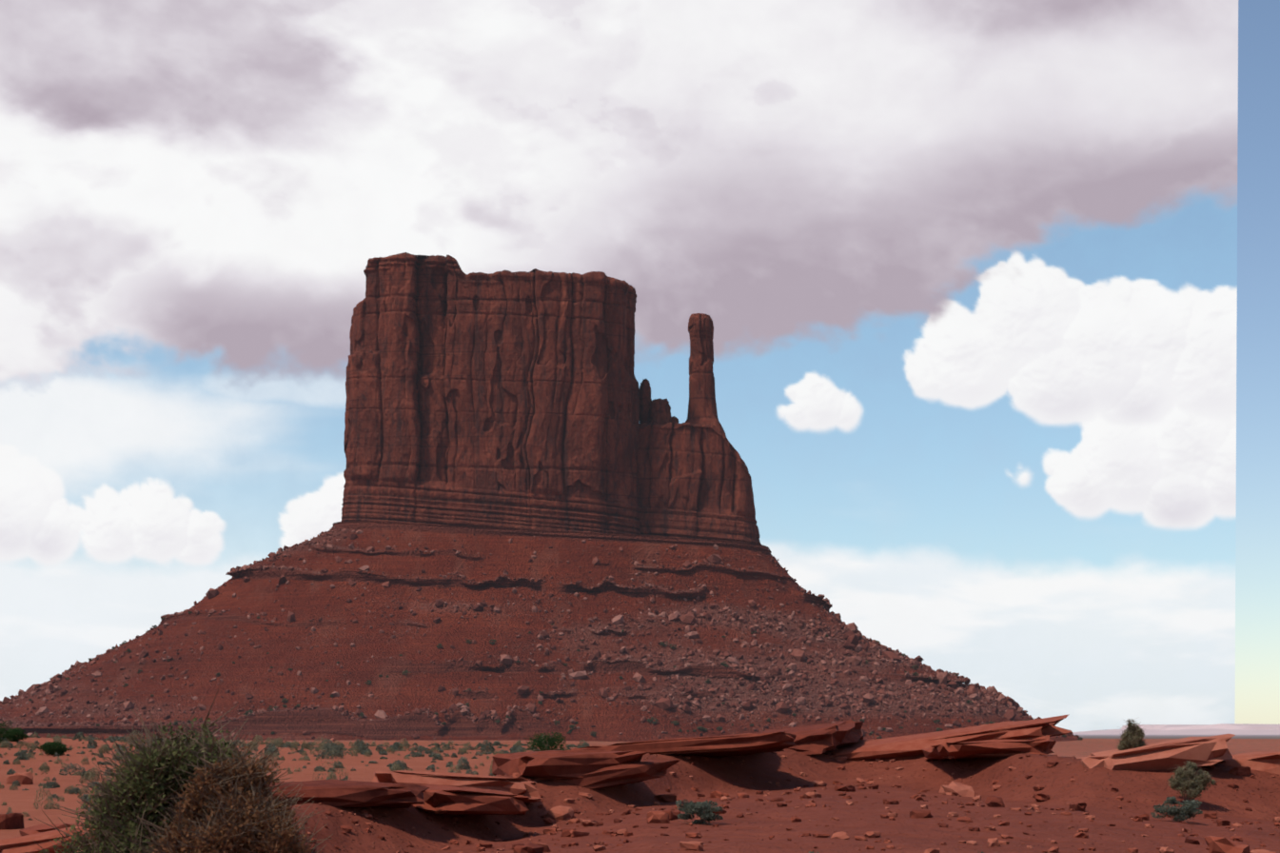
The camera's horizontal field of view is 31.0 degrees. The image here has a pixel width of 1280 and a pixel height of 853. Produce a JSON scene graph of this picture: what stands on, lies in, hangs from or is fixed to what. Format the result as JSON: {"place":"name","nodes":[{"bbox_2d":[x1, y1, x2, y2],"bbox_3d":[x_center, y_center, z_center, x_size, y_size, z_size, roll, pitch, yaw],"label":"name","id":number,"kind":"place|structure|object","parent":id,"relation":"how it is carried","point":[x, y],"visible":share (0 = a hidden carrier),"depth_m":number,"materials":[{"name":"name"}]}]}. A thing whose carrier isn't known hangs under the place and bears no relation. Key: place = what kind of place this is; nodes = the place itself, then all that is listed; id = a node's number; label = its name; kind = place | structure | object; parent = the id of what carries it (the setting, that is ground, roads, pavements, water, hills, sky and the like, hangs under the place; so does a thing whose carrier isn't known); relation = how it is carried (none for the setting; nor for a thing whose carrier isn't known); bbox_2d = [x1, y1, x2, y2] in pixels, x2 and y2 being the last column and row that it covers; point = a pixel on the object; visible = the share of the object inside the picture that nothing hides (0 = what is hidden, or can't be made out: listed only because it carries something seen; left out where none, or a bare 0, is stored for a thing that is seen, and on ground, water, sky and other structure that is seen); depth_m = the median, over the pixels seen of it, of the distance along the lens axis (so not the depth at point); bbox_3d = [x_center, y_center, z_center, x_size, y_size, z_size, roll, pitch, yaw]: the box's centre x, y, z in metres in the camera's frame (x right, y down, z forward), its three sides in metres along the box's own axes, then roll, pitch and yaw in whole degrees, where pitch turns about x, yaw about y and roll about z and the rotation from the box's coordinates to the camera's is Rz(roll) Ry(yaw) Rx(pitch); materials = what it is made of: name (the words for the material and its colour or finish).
{"place":"outdoors","nodes":[
{"label":"outdoors","id":0,"kind":"place"},
{"bbox_2d":[0,0,1238,731],"bbox_3d":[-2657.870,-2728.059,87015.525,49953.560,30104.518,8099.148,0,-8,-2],"label":"cloud","id":1,"kind":"structure","parent":0,"point":[246,188],"depth_m":88306.91,"materials":[{"name":"white"}]},
{"bbox_2d":[0,734,1279,852],"bbox_3d":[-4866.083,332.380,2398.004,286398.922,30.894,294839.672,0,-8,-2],"label":"ground","id":2,"kind":"structure","parent":0,"point":[1144,791],"depth_m":39.18,"materials":[{"name":"red soil"}]},
{"bbox_2d":[37,716,269,852],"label":"bush","id":3,"kind":"object","parent":2,"relation":"on","point":[149,791],"visible":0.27,"depth_m":19.00,"materials":[{"name":"green plant"}]},
{"bbox_2d":[148,745,315,852],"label":"rusty bush","id":4,"kind":"object","parent":2,"relation":"on","point":[242,843],"visible":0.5,"depth_m":18.58,"materials":[{"name":"brown plant"}]},
{"bbox_2d":[0,720,569,755],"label":"shrubs","id":5,"kind":"object","parent":2,"relation":"on","point":[12,734],"visible":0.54,"depth_m":248.96,"materials":[{"name":"green plant"}]},
{"bbox_2d":[0,730,984,852],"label":"sage scrub","id":6,"kind":"object","parent":2,"relation":"on","point":[362,745],"visible":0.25,"depth_m":253.34,"materials":[{"name":"green plant"}]},
{"bbox_2d":[0,527,1079,739],"bbox_3d":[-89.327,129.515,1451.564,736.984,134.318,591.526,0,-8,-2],"label":"talus boulders","id":7,"kind":"object","parent":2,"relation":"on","point":[893,657],"depth_m":1326.39,"materials":[{"name":"red stone"}]},
{"bbox_2d":[0,520,1081,741],"bbox_3d":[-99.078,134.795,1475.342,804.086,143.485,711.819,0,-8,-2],"label":"talus slope","id":8,"kind":"structure","parent":2,"relation":"on","point":[305,602],"depth_m":1317.04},
{"bbox_2d":[340,252,640,534],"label":"butte","id":9,"kind":"object","parent":8,"relation":"on","point":[505,399],"depth_m":1456.94,"materials":[{"name":"stone"}]},
{"bbox_2d":[636,421,761,544],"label":"rock shoulder","id":10,"kind":"object","parent":8,"relation":"on","point":[694,481],"depth_m":1479.72},
{"bbox_2d":[638,378,651,423],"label":"rock pinnacle","id":11,"kind":"object","parent":10,"relation":"on","point":[645,400],"depth_m":1506.24,"materials":[{"name":"stone"}]},
{"bbox_2d":[649,397,671,424],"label":"butte knob","id":12,"kind":"object","parent":10,"relation":"on","point":[659,411],"depth_m":1498.63,"materials":[{"name":"stone"}]},
{"bbox_2d":[670,415,679,423],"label":"rock knob","id":13,"kind":"object","parent":10,"relation":"on","point":[675,419],"depth_m":1508.32,"materials":[{"name":"stone"}]},
{"bbox_2d":[685,313,726,436],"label":"rock spire","id":14,"kind":"structure","parent":10,"relation":"on","point":[702,406],"depth_m":1511.77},
{"bbox_2d":[28,610,1083,740],"bbox_3d":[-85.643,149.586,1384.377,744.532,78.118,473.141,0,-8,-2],"label":"talus scrub","id":15,"kind":"object","parent":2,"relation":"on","point":[572,726],"depth_m":1260.61,"materials":[{"name":"green plant"}]},
{"bbox_2d":[0,718,1216,820],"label":"dry scrub","id":16,"kind":"object","parent":2,"relation":"on","point":[1195,793],"visible":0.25,"depth_m":198.56,"materials":[{"name":"green plant"}]},
{"bbox_2d":[0,635,1220,852],"bbox_3d":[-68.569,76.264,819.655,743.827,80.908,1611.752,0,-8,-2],"label":"bush","id":17,"kind":"object","parent":2,"relation":"on","point":[107,794],"visible":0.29,"depth_m":18.85,"materials":[{"name":"green plant"}]},
{"bbox_2d":[0,713,1279,852],"bbox_3d":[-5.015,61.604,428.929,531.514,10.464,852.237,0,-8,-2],"label":"rocks","id":18,"kind":"object","parent":2,"relation":"on","point":[589,767],"visible":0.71,"depth_m":39.40,"materials":[{"name":"red stone"}]},
{"bbox_2d":[678,810,1193,824],"bbox_3d":[3.546,6.938,41.101,12.304,0.907,25.105,0,-8,-2],"label":"small shrub","id":19,"kind":"object","parent":2,"relation":"on","point":[718,817],"visible":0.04,"depth_m":32.11,"materials":[{"name":"green plant"}]},
{"bbox_2d":[675,795,1202,825],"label":"shrubs","id":20,"kind":"object","parent":2,"relation":"on","point":[704,810],"visible":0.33,"depth_m":32.36,"materials":[{"name":"green plant"}]},
{"bbox_2d":[1072,723,1279,734],"bbox_3d":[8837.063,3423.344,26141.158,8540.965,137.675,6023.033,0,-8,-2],"label":"distant mesa","id":21,"kind":"structure","parent":2,"relation":"on","point":[1219,729],"depth_m":24420.90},
{"bbox_2d":[80,0,1279,724],"label":"sky","id":22,"kind":"structure","parent":0,"point":[915,472],"materials":[{"name":"blue"}]}
]}

